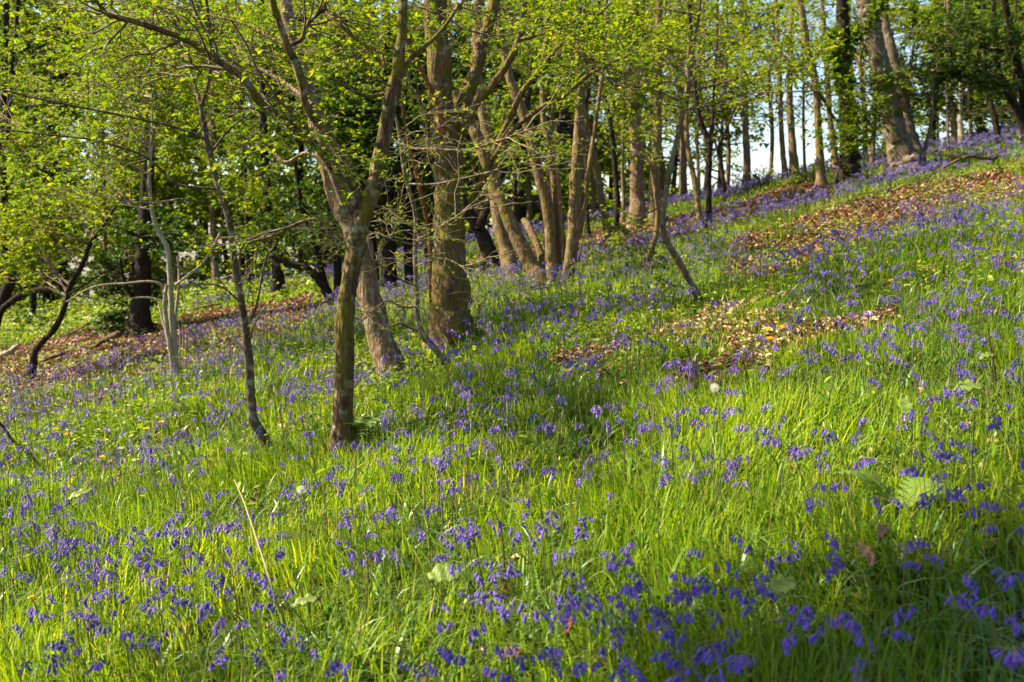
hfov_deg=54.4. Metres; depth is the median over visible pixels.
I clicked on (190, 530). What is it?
bluebell
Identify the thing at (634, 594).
bluebell
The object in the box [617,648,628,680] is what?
bluebell
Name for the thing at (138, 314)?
dark trunk tree
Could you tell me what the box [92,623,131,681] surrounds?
bluebell
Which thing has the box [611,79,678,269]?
sapling
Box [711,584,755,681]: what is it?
bluebell
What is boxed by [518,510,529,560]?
bluebell
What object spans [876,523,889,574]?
fallen leaf
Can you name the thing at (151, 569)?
bluebell
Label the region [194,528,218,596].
bluebell
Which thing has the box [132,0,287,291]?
woodland tree
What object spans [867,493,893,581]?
bluebell
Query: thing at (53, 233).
curved tree
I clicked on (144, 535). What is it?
bluebell
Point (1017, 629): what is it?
bluebell
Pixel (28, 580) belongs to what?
bluebell
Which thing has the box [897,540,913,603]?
bluebell
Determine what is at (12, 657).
bluebell
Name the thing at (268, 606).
bluebell
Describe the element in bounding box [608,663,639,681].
bluebell
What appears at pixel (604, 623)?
bluebell
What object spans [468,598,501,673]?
bluebell
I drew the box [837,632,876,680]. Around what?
bluebell
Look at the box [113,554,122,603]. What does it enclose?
bluebell
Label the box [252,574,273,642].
bluebell
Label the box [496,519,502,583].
bluebell
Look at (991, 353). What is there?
red stalk
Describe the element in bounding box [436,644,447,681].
bluebell
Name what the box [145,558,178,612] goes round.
bluebell
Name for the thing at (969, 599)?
bluebell
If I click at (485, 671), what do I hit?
bluebell
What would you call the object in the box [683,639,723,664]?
bluebell
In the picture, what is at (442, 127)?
dead tree
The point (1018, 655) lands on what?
bluebell
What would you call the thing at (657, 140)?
woodland tree
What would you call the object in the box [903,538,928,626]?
bluebell
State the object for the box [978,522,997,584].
bluebell
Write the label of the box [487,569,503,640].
bluebell
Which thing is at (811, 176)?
bush
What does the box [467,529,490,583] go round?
bluebell
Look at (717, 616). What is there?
bluebell
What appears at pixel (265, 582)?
bluebell
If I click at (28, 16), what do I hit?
background tree
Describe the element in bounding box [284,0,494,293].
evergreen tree
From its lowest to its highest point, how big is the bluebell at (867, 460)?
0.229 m
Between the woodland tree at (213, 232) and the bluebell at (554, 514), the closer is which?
the bluebell at (554, 514)
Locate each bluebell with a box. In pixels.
[0,131,1023,681]
[0,637,21,680]
[10,621,28,681]
[15,571,49,631]
[17,606,37,658]
[17,660,32,680]
[23,612,50,681]
[41,651,59,681]
[44,639,90,681]
[45,594,55,642]
[45,661,63,681]
[49,643,75,680]
[50,562,65,627]
[58,652,73,681]
[61,631,79,680]
[63,568,87,614]
[65,535,92,587]
[72,645,96,681]
[75,536,95,566]
[77,557,93,566]
[80,589,100,674]
[81,563,110,612]
[81,568,102,641]
[85,662,99,679]
[86,611,97,660]
[89,658,106,681]
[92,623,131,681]
[94,533,103,583]
[103,554,117,607]
[108,535,118,592]
[110,610,117,673]
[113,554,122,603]
[113,591,131,669]
[119,629,134,681]
[126,534,141,570]
[128,524,136,575]
[130,549,150,597]
[132,555,160,602]
[133,532,155,568]
[135,603,171,667]
[138,590,161,677]
[138,630,162,679]
[140,544,151,597]
[140,574,165,643]
[142,543,153,594]
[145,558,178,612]
[147,559,169,624]
[150,639,160,678]
[154,626,182,681]
[155,522,171,573]
[160,606,190,663]
[163,539,177,617]
[168,583,181,626]
[170,565,191,627]
[172,597,208,657]
[181,522,195,576]
[181,583,198,613]
[182,527,192,598]
[189,548,216,612]
[189,599,206,671]
[192,555,204,619]
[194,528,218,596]
[199,598,226,679]
[205,519,211,569]
[207,645,225,681]
[210,579,233,653]
[215,560,236,607]
[215,654,230,679]
[223,527,236,567]
[223,545,232,621]
[225,521,243,530]
[226,586,234,656]
[231,562,248,628]
[235,618,248,681]
[238,558,247,606]
[239,567,250,635]
[243,645,270,681]
[245,537,263,615]
[249,570,257,629]
[251,601,263,658]
[252,536,269,598]
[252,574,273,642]
[253,568,274,656]
[259,600,287,656]
[260,584,283,636]
[269,544,283,575]
[269,620,294,681]
[271,551,285,616]
[274,668,286,681]
[278,626,294,681]
[282,588,294,668]
[290,631,312,681]
[309,649,318,681]
[320,660,342,681]
[339,659,351,681]
[398,660,430,681]
[421,660,444,681]
[427,619,454,681]
[431,550,448,592]
[431,601,455,655]
[433,553,460,606]
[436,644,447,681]
[437,532,453,567]
[438,647,454,676]
[441,560,463,626]
[441,649,479,681]
[443,539,457,600]
[452,524,480,593]
[454,620,486,681]
[457,516,478,583]
[457,525,465,560]
[458,530,469,605]
[458,590,484,645]
[466,587,482,652]
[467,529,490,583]
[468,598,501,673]
[473,572,483,637]
[476,588,505,681]
[481,643,502,673]
[481,663,512,681]
[482,566,522,654]
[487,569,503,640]
[487,643,516,681]
[488,518,495,561]
[488,588,512,633]
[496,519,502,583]
[496,560,520,631]
[496,602,512,681]
[499,526,537,612]
[499,603,512,657]
[500,672,517,681]
[510,523,526,611]
[510,598,533,681]
[510,652,534,674]
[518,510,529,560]
[527,520,548,578]
[529,535,549,620]
[534,606,550,669]
[537,645,550,681]
[543,509,559,599]
[543,549,567,612]
[545,604,586,680]
[547,644,563,681]
[547,656,569,681]
[548,611,569,681]
[550,590,566,679]
[551,589,591,678]
[558,579,585,664]
[562,568,590,655]
[563,598,588,665]
[564,514,592,583]
[564,659,601,681]
[567,529,590,608]
[569,546,574,591]
[573,523,582,584]
[577,590,600,681]
[590,560,618,617]
[590,614,622,681]
[592,602,616,672]
[596,631,623,681]
[599,550,630,618]
[606,591,639,646]
[607,555,632,655]
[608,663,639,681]
[609,624,626,680]
[616,582,649,630]
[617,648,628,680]
[618,539,636,629]
[619,582,637,657]
[620,655,633,678]
[625,603,640,665]
[627,569,649,655]
[631,586,640,656]
[635,671,645,681]
[644,617,675,672]
[648,601,671,675]
[649,647,683,680]
[652,607,671,656]
[654,625,693,681]
[657,607,670,681]
[657,627,681,681]
[664,672,690,681]
[665,590,688,661]
[667,638,681,665]
[668,571,701,644]
[671,586,683,634]
[671,657,683,674]
[672,610,693,676]
[679,589,691,669]
[680,663,702,679]
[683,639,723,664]
[684,582,708,650]
[685,571,697,654]
[685,643,722,680]
[686,547,713,607]
[693,582,729,655]
[694,574,714,637]
[701,648,723,678]
[702,659,744,681]
[706,608,722,681]
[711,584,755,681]
[713,560,765,647]
[720,625,739,674]
[723,651,752,681]
[726,652,756,681]
[729,532,755,615]
[730,582,759,681]
[755,581,770,660]
[759,550,799,606]
[761,588,786,664]
[764,558,776,657]
[775,633,797,681]
[777,616,802,681]
[782,538,805,614]
[784,600,838,677]
[787,496,825,576]
[793,558,846,650]
[793,611,815,665]
[795,615,829,681]
[801,614,847,678]
[803,495,813,558]
[812,481,834,556]
[822,483,837,541]
[823,529,845,607]
[825,549,845,628]
[833,481,848,549]
[836,609,869,681]
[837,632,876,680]
[850,653,867,681]
[851,457,876,520]
[861,626,911,673]
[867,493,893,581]
[873,603,916,681]
[874,467,916,536]
[888,497,915,573]
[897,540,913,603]
[899,559,933,641]
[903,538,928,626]
[904,464,934,566]
[908,490,935,556]
[922,553,948,637]
[925,471,947,528]
[927,445,946,502]
[927,484,962,567]
[927,491,967,568]
[931,451,956,503]
[932,437,963,530]
[933,450,970,523]
[936,485,952,570]
[945,479,991,555]
[945,592,992,680]
[958,602,1017,681]
[959,500,1005,562]
[960,569,996,681]
[960,588,979,681]
[962,499,990,587]
[964,442,980,502]
[965,595,1002,680]
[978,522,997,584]
[989,645,1023,670]
[990,458,1023,547]
[991,563,1014,654]
[991,570,1023,681]
[991,609,1023,681]
[994,622,1023,680]
[1004,645,1023,681]
[1017,499,1023,510]
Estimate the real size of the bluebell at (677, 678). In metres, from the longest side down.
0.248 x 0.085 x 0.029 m
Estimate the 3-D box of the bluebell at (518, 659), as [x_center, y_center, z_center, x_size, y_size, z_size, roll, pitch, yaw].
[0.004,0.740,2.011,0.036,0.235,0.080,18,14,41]
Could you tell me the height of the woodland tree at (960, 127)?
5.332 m
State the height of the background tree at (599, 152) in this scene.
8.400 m
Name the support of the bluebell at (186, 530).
on the ground at (516, 491)
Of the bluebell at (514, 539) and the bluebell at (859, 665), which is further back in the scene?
the bluebell at (514, 539)
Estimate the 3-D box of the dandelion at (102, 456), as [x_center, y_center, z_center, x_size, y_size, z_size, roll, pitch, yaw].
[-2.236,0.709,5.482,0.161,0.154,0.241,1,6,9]
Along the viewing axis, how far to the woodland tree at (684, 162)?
23.60 m
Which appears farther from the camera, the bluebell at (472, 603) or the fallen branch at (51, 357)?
the fallen branch at (51, 357)
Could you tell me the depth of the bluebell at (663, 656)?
1.81 m
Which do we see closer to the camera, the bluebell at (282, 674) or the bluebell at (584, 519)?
the bluebell at (282, 674)
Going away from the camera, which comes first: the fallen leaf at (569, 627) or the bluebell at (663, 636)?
the bluebell at (663, 636)
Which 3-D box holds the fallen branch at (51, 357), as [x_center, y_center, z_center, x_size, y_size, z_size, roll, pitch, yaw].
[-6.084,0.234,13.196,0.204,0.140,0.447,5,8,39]
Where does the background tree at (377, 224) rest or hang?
on the ground at (516, 491)
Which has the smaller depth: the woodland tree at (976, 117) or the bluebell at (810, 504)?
the bluebell at (810, 504)
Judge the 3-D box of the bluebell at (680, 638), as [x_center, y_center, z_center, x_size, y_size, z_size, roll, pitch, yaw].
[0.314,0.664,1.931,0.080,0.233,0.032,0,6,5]
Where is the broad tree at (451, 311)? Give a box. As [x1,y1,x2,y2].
[352,0,646,354]
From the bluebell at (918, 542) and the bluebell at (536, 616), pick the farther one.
the bluebell at (918, 542)
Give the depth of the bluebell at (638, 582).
2.23 m
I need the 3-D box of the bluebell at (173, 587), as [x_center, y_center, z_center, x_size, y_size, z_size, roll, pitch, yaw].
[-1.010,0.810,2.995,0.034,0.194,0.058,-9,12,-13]
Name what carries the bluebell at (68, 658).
on the ground at (516, 491)
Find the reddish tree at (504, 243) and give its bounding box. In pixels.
[414,0,552,282]
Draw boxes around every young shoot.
[178,323,180,368]
[182,325,183,372]
[185,326,186,372]
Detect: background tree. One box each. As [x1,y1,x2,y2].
[0,0,106,319]
[91,0,241,292]
[159,0,326,280]
[233,0,375,263]
[293,0,420,256]
[362,0,482,250]
[422,0,553,241]
[484,0,611,225]
[514,0,654,219]
[596,0,746,197]
[664,0,794,187]
[706,0,828,178]
[797,0,921,155]
[853,0,975,146]
[906,0,1023,137]
[967,0,1023,128]
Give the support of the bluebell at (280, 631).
on the ground at (516, 491)
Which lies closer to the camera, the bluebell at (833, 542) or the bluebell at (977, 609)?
the bluebell at (977, 609)
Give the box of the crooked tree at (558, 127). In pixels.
[535,0,642,206]
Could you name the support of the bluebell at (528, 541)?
on the ground at (516, 491)
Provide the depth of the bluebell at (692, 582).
2.13 m
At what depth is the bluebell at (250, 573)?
2.86 m
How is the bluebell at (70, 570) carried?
on the ground at (516, 491)
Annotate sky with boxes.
[2,0,1017,306]
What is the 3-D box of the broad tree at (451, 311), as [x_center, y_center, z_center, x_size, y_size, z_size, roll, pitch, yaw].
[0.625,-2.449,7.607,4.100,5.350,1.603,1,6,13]
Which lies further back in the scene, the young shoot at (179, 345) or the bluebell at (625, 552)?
the young shoot at (179, 345)
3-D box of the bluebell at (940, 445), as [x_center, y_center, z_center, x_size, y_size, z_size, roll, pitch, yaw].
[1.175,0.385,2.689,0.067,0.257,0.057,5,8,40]
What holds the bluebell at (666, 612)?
on the ground at (516, 491)
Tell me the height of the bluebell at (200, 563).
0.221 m
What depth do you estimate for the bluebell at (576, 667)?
1.88 m
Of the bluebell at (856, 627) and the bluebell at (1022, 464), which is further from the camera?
the bluebell at (1022, 464)
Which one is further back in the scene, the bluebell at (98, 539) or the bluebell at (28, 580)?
the bluebell at (98, 539)
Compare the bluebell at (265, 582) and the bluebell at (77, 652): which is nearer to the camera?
the bluebell at (77, 652)
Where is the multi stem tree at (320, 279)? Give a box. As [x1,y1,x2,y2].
[216,82,429,305]
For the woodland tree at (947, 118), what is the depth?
21.39 m
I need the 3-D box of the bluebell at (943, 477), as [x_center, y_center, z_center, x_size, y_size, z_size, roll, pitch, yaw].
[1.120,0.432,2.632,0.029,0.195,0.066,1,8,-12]
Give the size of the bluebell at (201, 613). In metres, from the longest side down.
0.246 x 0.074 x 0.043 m
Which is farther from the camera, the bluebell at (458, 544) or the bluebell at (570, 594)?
the bluebell at (458, 544)
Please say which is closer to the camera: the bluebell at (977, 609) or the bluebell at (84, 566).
the bluebell at (977, 609)
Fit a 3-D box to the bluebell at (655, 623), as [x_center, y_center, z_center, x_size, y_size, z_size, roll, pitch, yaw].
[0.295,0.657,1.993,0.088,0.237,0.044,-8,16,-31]
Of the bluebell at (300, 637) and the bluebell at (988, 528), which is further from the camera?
the bluebell at (300, 637)
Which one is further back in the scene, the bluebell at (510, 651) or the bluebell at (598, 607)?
the bluebell at (598, 607)
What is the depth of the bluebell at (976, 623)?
3.37 m
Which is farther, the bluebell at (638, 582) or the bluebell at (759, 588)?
the bluebell at (638, 582)
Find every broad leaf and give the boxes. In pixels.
[67,488,93,520]
[291,593,320,650]
[427,563,459,620]
[768,574,797,620]
[898,393,913,444]
[953,379,984,422]
[979,352,994,418]
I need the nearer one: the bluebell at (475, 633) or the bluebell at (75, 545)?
the bluebell at (475, 633)
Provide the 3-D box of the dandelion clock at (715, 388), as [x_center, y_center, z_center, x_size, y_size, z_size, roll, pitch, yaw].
[0.793,0.273,3.901,0.040,0.220,0.038,0,6,0]
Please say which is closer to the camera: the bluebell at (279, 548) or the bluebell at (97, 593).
the bluebell at (97, 593)
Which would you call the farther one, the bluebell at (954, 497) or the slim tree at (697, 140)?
the slim tree at (697, 140)
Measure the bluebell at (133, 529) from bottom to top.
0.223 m
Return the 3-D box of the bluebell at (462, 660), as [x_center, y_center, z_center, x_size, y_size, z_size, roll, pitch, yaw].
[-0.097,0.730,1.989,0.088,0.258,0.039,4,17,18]
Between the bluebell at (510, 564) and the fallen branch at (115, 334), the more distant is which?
the fallen branch at (115, 334)
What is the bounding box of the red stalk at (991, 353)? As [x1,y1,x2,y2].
[987,327,996,382]
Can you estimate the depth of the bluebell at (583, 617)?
2.24 m
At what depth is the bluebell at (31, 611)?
2.93 m
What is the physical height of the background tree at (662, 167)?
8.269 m
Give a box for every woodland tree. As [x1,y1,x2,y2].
[37,12,173,304]
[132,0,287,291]
[206,0,326,294]
[546,0,658,235]
[548,0,658,244]
[559,0,685,227]
[592,0,739,224]
[638,0,715,201]
[641,0,743,229]
[670,90,771,203]
[674,0,783,235]
[703,0,783,184]
[734,0,794,179]
[735,0,860,185]
[737,0,827,179]
[794,0,839,173]
[904,0,987,152]
[923,0,1003,151]
[925,0,1009,143]
[926,0,1023,145]
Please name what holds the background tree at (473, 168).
on the ground at (516, 491)
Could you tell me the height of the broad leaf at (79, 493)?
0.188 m
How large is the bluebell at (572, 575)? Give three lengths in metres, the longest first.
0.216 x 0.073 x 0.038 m
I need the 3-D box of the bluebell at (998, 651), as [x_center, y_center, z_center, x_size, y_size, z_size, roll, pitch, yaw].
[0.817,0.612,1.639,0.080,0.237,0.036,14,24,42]
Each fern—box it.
[349,414,396,438]
[675,277,710,289]
[835,469,948,513]
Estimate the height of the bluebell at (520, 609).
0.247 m
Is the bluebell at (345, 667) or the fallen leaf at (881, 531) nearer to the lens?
the bluebell at (345, 667)
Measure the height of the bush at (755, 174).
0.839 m
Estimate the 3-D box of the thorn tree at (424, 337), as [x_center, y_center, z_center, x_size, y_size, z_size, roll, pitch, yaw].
[-0.532,-0.678,6.303,2.033,2.142,1.378,-2,6,-19]
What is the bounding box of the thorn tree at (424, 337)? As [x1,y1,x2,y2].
[266,58,596,366]
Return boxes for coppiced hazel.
[452,0,659,289]
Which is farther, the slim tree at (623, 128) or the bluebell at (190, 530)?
the slim tree at (623, 128)
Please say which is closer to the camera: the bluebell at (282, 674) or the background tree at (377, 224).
the bluebell at (282, 674)
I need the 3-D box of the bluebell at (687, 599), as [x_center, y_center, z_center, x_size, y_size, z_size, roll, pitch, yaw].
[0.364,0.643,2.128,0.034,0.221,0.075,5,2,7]
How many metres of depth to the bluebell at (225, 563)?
2.98 m
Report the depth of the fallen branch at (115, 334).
13.82 m
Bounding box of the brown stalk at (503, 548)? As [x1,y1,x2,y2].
[495,513,506,588]
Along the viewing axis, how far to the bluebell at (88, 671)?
2.46 m
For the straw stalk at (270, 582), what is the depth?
2.59 m
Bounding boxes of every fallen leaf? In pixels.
[502,644,522,660]
[564,615,575,668]
[834,613,845,640]
[855,541,878,576]
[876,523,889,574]
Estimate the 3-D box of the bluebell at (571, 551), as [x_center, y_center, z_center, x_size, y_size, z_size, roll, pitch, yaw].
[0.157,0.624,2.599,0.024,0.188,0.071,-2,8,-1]
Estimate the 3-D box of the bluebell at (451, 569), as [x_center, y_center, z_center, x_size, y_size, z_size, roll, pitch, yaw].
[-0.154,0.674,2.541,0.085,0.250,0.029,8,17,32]
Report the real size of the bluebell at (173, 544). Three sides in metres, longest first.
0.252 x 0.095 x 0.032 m
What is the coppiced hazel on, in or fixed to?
on the ground at (516, 491)
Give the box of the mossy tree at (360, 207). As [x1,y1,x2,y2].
[30,0,553,454]
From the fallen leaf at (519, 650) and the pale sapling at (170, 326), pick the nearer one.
the fallen leaf at (519, 650)
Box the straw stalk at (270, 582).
[234,480,290,635]
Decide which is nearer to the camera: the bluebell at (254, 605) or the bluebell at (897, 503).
the bluebell at (897, 503)
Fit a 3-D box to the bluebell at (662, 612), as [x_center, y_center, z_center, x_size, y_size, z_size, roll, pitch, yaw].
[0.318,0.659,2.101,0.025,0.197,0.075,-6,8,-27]
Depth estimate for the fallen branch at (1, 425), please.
6.88 m
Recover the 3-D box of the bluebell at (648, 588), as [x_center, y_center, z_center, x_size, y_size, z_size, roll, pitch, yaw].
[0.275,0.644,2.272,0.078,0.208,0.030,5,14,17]
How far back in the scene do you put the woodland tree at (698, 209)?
13.18 m
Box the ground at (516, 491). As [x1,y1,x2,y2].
[0,137,1023,681]
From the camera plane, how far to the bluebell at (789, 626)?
1.91 m
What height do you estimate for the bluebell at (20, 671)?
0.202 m
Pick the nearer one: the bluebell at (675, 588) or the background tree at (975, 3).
the bluebell at (675, 588)
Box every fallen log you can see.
[0,344,17,357]
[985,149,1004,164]
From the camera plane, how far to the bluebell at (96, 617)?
2.79 m
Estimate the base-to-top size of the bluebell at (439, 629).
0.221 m
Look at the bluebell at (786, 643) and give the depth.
1.80 m
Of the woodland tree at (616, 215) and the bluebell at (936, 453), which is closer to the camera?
the bluebell at (936, 453)
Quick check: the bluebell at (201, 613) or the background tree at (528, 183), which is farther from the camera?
the background tree at (528, 183)
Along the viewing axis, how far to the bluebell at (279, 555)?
2.97 m
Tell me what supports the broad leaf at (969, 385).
on the ground at (516, 491)
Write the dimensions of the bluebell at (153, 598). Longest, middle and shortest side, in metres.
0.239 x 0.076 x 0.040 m
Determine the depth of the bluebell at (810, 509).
2.59 m
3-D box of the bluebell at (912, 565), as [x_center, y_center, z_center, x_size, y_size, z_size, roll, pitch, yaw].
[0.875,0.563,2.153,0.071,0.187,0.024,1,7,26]
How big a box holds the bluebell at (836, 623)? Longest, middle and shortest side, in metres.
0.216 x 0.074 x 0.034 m
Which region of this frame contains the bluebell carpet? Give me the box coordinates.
[0,122,1023,681]
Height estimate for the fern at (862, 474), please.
0.139 m
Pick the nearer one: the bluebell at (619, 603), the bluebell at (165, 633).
the bluebell at (619, 603)
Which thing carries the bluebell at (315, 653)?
on the ground at (516, 491)
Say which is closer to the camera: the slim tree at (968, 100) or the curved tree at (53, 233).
the curved tree at (53, 233)
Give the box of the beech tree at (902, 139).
[851,0,970,172]
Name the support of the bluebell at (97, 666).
on the ground at (516, 491)
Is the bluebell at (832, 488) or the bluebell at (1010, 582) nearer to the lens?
the bluebell at (1010, 582)
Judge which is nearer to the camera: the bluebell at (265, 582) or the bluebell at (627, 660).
the bluebell at (627, 660)
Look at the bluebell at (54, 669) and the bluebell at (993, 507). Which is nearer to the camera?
the bluebell at (993, 507)
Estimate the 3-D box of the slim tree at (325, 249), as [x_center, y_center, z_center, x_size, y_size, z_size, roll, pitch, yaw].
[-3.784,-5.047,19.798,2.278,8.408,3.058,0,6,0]
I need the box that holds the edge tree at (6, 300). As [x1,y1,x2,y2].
[0,0,96,326]
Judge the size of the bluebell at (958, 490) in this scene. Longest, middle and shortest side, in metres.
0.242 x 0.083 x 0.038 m
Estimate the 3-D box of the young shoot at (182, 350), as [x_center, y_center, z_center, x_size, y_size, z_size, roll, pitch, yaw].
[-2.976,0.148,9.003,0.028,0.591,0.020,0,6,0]
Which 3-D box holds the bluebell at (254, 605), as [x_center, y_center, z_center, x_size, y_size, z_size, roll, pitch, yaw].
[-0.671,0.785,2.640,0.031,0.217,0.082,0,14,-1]
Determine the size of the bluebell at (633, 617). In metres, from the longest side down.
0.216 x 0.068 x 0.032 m
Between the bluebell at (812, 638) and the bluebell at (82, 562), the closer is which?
the bluebell at (812, 638)
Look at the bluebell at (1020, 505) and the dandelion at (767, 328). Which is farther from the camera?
the dandelion at (767, 328)
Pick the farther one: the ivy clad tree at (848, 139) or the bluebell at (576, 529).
the ivy clad tree at (848, 139)
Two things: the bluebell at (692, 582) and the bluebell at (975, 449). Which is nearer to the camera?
the bluebell at (692, 582)
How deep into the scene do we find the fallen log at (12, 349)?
15.14 m
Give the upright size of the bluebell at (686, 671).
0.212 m
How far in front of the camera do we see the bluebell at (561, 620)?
2.08 m
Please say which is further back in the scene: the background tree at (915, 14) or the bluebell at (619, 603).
the background tree at (915, 14)
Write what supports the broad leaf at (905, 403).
on the ground at (516, 491)
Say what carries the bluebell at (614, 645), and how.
on the ground at (516, 491)
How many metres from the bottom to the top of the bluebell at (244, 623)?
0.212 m
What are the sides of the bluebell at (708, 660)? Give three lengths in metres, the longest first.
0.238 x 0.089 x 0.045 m
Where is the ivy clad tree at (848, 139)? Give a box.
[799,0,907,183]
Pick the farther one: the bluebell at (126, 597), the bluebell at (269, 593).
the bluebell at (126, 597)
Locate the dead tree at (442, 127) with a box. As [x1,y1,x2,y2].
[401,38,445,335]
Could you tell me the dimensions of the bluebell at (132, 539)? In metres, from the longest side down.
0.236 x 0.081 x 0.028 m
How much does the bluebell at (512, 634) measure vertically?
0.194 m
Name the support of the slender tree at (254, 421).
on the ground at (516, 491)
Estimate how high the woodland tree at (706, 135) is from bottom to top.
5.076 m
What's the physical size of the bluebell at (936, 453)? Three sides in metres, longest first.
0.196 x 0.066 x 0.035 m
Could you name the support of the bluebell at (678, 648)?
on the ground at (516, 491)
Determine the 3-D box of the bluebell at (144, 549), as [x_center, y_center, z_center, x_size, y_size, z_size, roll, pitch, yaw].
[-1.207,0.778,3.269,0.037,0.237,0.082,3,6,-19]
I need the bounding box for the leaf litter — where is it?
[0,135,1023,681]
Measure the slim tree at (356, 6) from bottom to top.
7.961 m
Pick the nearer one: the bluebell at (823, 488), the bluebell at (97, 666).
the bluebell at (97, 666)
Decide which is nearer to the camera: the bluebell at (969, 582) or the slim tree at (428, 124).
the bluebell at (969, 582)
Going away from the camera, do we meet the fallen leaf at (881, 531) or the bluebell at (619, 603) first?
the bluebell at (619, 603)
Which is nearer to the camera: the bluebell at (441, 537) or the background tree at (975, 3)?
the bluebell at (441, 537)
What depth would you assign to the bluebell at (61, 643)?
2.55 m
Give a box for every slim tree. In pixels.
[192,0,272,297]
[271,1,364,268]
[305,0,368,163]
[396,3,504,266]
[453,0,587,250]
[509,0,630,238]
[591,0,681,223]
[598,1,739,210]
[609,0,695,140]
[641,1,734,206]
[650,1,758,197]
[745,0,837,178]
[810,0,922,167]
[922,0,1013,141]
[964,0,1023,134]
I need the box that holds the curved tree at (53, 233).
[0,154,141,381]
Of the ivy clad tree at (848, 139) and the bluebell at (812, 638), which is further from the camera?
the ivy clad tree at (848, 139)
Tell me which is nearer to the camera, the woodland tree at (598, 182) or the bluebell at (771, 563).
the bluebell at (771, 563)
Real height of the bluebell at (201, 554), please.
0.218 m
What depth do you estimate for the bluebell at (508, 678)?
1.96 m
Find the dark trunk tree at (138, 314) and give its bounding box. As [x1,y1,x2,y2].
[69,3,223,337]
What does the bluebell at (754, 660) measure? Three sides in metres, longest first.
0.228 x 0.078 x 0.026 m
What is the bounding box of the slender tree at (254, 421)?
[0,0,376,450]
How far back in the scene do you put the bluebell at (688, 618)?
2.01 m
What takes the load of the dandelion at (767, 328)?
on the ground at (516, 491)
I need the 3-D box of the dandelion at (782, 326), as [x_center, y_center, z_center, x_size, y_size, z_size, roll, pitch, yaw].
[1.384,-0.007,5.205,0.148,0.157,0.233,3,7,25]
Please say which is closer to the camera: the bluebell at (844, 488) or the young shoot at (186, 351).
the bluebell at (844, 488)
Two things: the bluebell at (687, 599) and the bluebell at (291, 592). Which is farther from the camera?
the bluebell at (291, 592)
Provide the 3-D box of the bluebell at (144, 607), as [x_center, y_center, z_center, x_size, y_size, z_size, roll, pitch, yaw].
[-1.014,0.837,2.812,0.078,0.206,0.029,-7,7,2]
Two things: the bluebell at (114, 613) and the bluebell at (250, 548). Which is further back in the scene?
the bluebell at (250, 548)
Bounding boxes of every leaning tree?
[106,0,409,379]
[388,1,533,276]
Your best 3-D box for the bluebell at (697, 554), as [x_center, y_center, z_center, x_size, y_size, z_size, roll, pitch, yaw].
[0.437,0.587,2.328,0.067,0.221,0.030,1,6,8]
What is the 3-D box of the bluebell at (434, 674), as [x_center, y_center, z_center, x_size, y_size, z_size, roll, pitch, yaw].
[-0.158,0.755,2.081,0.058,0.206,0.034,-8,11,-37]
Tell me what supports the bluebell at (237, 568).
on the ground at (516, 491)
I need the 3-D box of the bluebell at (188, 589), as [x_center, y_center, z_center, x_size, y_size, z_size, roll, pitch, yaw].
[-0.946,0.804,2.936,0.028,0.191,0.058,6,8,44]
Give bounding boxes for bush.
[2,302,60,335]
[745,165,783,187]
[787,154,828,184]
[861,130,886,161]
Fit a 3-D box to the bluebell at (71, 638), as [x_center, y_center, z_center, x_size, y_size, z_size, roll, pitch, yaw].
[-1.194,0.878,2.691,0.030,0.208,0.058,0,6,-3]
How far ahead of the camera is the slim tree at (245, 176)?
19.02 m
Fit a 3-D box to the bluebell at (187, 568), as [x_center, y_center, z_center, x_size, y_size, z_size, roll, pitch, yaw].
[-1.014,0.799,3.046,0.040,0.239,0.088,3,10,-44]
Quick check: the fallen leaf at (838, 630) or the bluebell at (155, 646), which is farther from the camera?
the bluebell at (155, 646)
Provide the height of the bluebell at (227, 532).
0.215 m
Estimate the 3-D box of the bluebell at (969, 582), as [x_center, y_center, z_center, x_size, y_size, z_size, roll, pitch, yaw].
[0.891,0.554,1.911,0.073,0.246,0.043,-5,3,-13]
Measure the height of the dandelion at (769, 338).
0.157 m
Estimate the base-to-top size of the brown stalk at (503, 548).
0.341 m
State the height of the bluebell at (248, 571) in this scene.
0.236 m
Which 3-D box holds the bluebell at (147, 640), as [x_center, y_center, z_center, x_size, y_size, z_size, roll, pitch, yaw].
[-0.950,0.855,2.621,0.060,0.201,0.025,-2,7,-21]
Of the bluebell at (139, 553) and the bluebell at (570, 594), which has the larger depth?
the bluebell at (139, 553)
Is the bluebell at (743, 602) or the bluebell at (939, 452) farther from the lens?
the bluebell at (939, 452)
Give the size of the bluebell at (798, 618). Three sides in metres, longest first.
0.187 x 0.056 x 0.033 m
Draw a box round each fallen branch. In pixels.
[0,422,13,442]
[37,352,65,363]
[65,322,88,334]
[90,330,121,348]
[180,303,220,312]
[905,146,1008,185]
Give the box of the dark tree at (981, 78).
[882,0,1023,143]
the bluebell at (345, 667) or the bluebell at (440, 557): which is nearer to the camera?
the bluebell at (345, 667)
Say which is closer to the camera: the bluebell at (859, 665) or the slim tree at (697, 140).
the bluebell at (859, 665)
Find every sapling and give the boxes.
[0,0,233,382]
[501,0,858,302]
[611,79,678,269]
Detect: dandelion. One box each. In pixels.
[1,595,60,633]
[96,455,118,480]
[753,327,778,354]
[759,336,774,364]
[772,325,788,351]
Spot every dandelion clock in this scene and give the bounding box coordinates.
[296,485,307,542]
[710,384,719,430]
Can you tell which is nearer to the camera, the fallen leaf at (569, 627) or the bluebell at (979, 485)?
the fallen leaf at (569, 627)
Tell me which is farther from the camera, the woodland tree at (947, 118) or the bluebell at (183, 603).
the woodland tree at (947, 118)
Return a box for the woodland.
[0,0,1011,313]
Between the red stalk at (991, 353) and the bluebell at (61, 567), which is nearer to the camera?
the bluebell at (61, 567)

